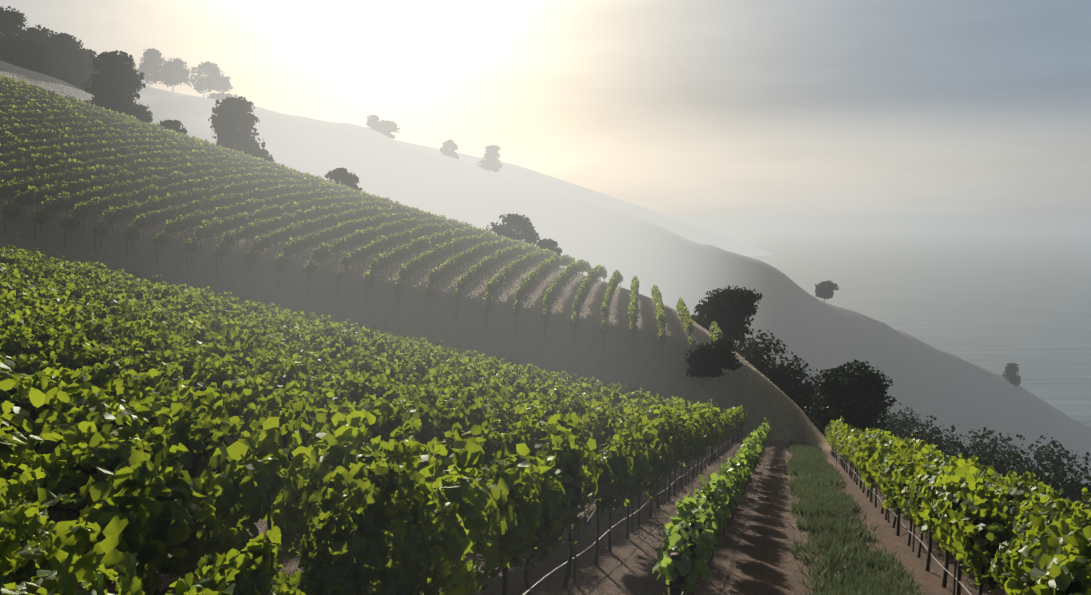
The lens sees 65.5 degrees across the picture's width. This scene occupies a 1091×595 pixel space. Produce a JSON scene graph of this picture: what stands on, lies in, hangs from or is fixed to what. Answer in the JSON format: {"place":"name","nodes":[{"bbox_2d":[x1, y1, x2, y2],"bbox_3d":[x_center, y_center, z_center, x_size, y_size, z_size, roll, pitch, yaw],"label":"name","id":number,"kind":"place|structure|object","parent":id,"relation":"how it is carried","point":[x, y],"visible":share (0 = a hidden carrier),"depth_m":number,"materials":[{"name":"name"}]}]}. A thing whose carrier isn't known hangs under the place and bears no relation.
{"place":"outdoors","nodes":[
{"label":"outdoors","id":0,"kind":"place"},
{"bbox_2d":[0,61,1090,594],"bbox_3d":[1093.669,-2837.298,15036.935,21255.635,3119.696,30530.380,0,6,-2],"label":"hillside","id":1,"kind":"structure","parent":0,"point":[676,259],"depth_m":75.75,"materials":[{"name":"soil"}]},
{"bbox_2d":[0,6,29,42],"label":"tree","id":2,"kind":"object","parent":1,"relation":"on","point":[11,21],"visible":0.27,"depth_m":186.90,"materials":[{"name":"green plant"}]},
{"bbox_2d":[0,36,53,76],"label":"tree","id":3,"kind":"object","parent":1,"relation":"on","point":[27,53],"visible":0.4,"depth_m":179.54,"materials":[{"name":"green plant"}]},
{"bbox_2d":[20,25,52,45],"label":"tree","id":4,"kind":"object","parent":1,"relation":"on","point":[35,34],"visible":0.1,"depth_m":193.16,"materials":[{"name":"green plant"}]},
{"bbox_2d":[41,32,82,85],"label":"tree","id":5,"kind":"object","parent":1,"relation":"on","point":[62,47],"visible":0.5,"depth_m":190.86,"materials":[{"name":"green plant"}]},
{"bbox_2d":[59,48,97,94],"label":"tree","id":6,"kind":"object","parent":1,"relation":"on","point":[84,63],"visible":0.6,"depth_m":192.05,"materials":[{"name":"green plant"}]},
{"bbox_2d":[82,50,152,122],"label":"tree","id":7,"kind":"object","parent":1,"relation":"on","point":[116,83],"visible":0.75,"depth_m":155.17,"materials":[{"name":"green plant"}]},
{"bbox_2d":[135,48,164,85],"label":"tree","id":8,"kind":"object","parent":1,"relation":"on","point":[150,66],"visible":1,"depth_m":445.98,"materials":[{"name":"green plant"}]},
{"bbox_2d":[159,119,186,133],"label":"tree","id":9,"kind":"object","parent":1,"relation":"on","point":[175,125],"visible":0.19,"depth_m":156.34,"materials":[{"name":"green plant"}]},
{"bbox_2d":[159,57,190,91],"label":"tree","id":10,"kind":"object","parent":1,"relation":"on","point":[175,71],"visible":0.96,"depth_m":449.43,"materials":[{"name":"green plant"}]},
{"bbox_2d":[185,61,225,97],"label":"tree","id":11,"kind":"object","parent":1,"relation":"on","point":[211,73],"visible":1,"depth_m":456.31,"materials":[{"name":"green plant"}]},
{"bbox_2d":[207,76,237,99],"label":"tree","id":12,"kind":"object","parent":1,"relation":"on","point":[224,86],"visible":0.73,"depth_m":461.11,"materials":[{"name":"green plant"}]},
{"bbox_2d":[0,435,453,594],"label":"vine leaves","id":13,"kind":"object","parent":1,"relation":"on","point":[367,530],"visible":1,"depth_m":5.93,"materials":[{"name":"green plant"}]},
{"bbox_2d":[208,96,273,163],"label":"tree","id":14,"kind":"object","parent":1,"relation":"on","point":[233,122],"visible":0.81,"depth_m":161.22,"materials":[{"name":"green plant"}]},
{"bbox_2d":[0,75,678,309],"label":"vine leaves","id":15,"kind":"object","parent":1,"relation":"on","point":[487,239],"visible":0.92,"depth_m":101.66,"materials":[{"name":"green plant"}]},
{"bbox_2d":[324,167,362,190],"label":"tree","id":16,"kind":"object","parent":1,"relation":"on","point":[342,176],"visible":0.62,"depth_m":147.51,"materials":[{"name":"green plant"}]},
{"bbox_2d":[0,146,723,350],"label":"vine leaves","id":17,"kind":"object","parent":1,"relation":"on","point":[182,215],"visible":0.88,"depth_m":77.08,"materials":[{"name":"green plant"}]},
{"bbox_2d":[365,114,382,131],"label":"tree","id":18,"kind":"object","parent":1,"relation":"on","point":[372,122],"visible":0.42,"depth_m":494.38,"materials":[{"name":"green plant"}]},
{"bbox_2d":[377,119,400,138],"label":"tree","id":19,"kind":"object","parent":1,"relation":"on","point":[387,127],"visible":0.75,"depth_m":495.05,"materials":[{"name":"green plant"}]},
{"bbox_2d":[3,146,833,594],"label":"trellis end posts","id":20,"kind":"object","parent":1,"relation":"on","point":[673,590],"visible":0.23,"depth_m":70.21,"materials":[{"name":"brown wood"}]},
{"bbox_2d":[652,443,757,594],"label":"young vine leaves","id":21,"kind":"object","parent":20,"relation":"attached to","point":[726,488],"visible":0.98,"depth_m":11.88,"materials":[{"name":"green plant"}]},
{"bbox_2d":[739,418,772,470],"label":"young vine leaves","id":22,"kind":"object","parent":20,"relation":"attached to","point":[761,433],"visible":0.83,"depth_m":36.74,"materials":[{"name":"green plant"}]},
{"bbox_2d":[438,139,458,158],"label":"tree","id":23,"kind":"object","parent":1,"relation":"on","point":[450,147],"visible":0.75,"depth_m":510.97,"materials":[{"name":"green plant"}]},
{"bbox_2d":[477,145,502,171],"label":"tree","id":24,"kind":"object","parent":1,"relation":"on","point":[490,161],"visible":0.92,"depth_m":519.26,"materials":[{"name":"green plant"}]},
{"bbox_2d":[486,213,539,255],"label":"tree","id":25,"kind":"object","parent":1,"relation":"on","point":[516,226],"visible":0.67,"depth_m":149.47,"materials":[{"name":"green plant"}]},
{"bbox_2d":[0,244,1057,507],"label":"vine leaves","id":26,"kind":"object","parent":1,"relation":"on","point":[192,324],"visible":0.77,"depth_m":40.01,"materials":[{"name":"green plant"}]},
{"bbox_2d":[0,84,1090,594],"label":"vine","id":27,"kind":"object","parent":1,"relation":"on","point":[1074,586],"depth_m":26.18,"materials":[{"name":"green plant"}]},
{"bbox_2d":[0,304,1090,594],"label":"vine leaves","id":28,"kind":"object","parent":1,"relation":"on","point":[160,500],"visible":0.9,"depth_m":11.53,"materials":[{"name":"green plant"}]},
{"bbox_2d":[536,238,561,261],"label":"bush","id":29,"kind":"object","parent":1,"relation":"on","point":[550,244],"visible":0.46,"depth_m":148.10,"materials":[{"name":"green plant"}]},
{"bbox_2d":[15,286,1083,594],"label":"trellis posts","id":30,"kind":"object","parent":1,"relation":"on","point":[269,524],"visible":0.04,"depth_m":18.31,"materials":[{"name":"brown wood"}]},
{"bbox_2d":[523,431,971,594],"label":"trellis drip line","id":31,"kind":"object","parent":30,"relation":"attached to","point":[526,592],"visible":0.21,"depth_m":16.39,"materials":[{"name":"black plastic"}]},
{"bbox_2d":[684,338,741,386],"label":"tree","id":32,"kind":"object","parent":1,"relation":"on","point":[712,359],"visible":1,"depth_m":69.59,"materials":[{"name":"green plant"}]},
{"bbox_2d":[691,285,762,342],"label":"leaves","id":33,"kind":"object","parent":1,"relation":"on","point":[728,310],"visible":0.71,"depth_m":101.97,"materials":[{"name":"green plant"}]},
{"bbox_2d":[815,281,838,301],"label":"tree","id":34,"kind":"object","parent":1,"relation":"on","point":[825,292],"visible":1,"depth_m":599.55,"materials":[{"name":"green plant"}]},
{"bbox_2d":[804,359,897,436],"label":"oak tree","id":35,"kind":"object","parent":1,"relation":"on","point":[856,394],"visible":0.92,"depth_m":90.49,"materials":[{"name":"green plant"}]},
{"bbox_2d":[784,441,925,594],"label":"lane grass","id":36,"kind":"structure","parent":1,"relation":"on","point":[829,511],"depth_m":19.80,"materials":[{"name":"green plant"}]},
{"bbox_2d":[733,328,1090,506],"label":"bushes","id":37,"kind":"object","parent":1,"relation":"on","point":[782,379],"visible":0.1,"depth_m":107.35,"materials":[{"name":"green plant"}]},
{"bbox_2d":[1002,363,1020,386],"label":"tree","id":38,"kind":"object","parent":1,"relation":"on","point":[1011,370],"visible":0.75,"depth_m":647.86,"materials":[{"name":"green plant"}]},
{"bbox_2d":[0,0,1090,215],"label":"sky","id":39,"kind":"structure","parent":0,"point":[666,107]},
{"bbox_2d":[670,216,1090,424],"bbox_3d":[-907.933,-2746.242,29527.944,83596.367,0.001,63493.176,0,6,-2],"label":"sea water","id":40,"kind":"structure","parent":0,"point":[995,294],"depth_m":2636.75,"materials":[{"name":"grey liquid"}]}
]}

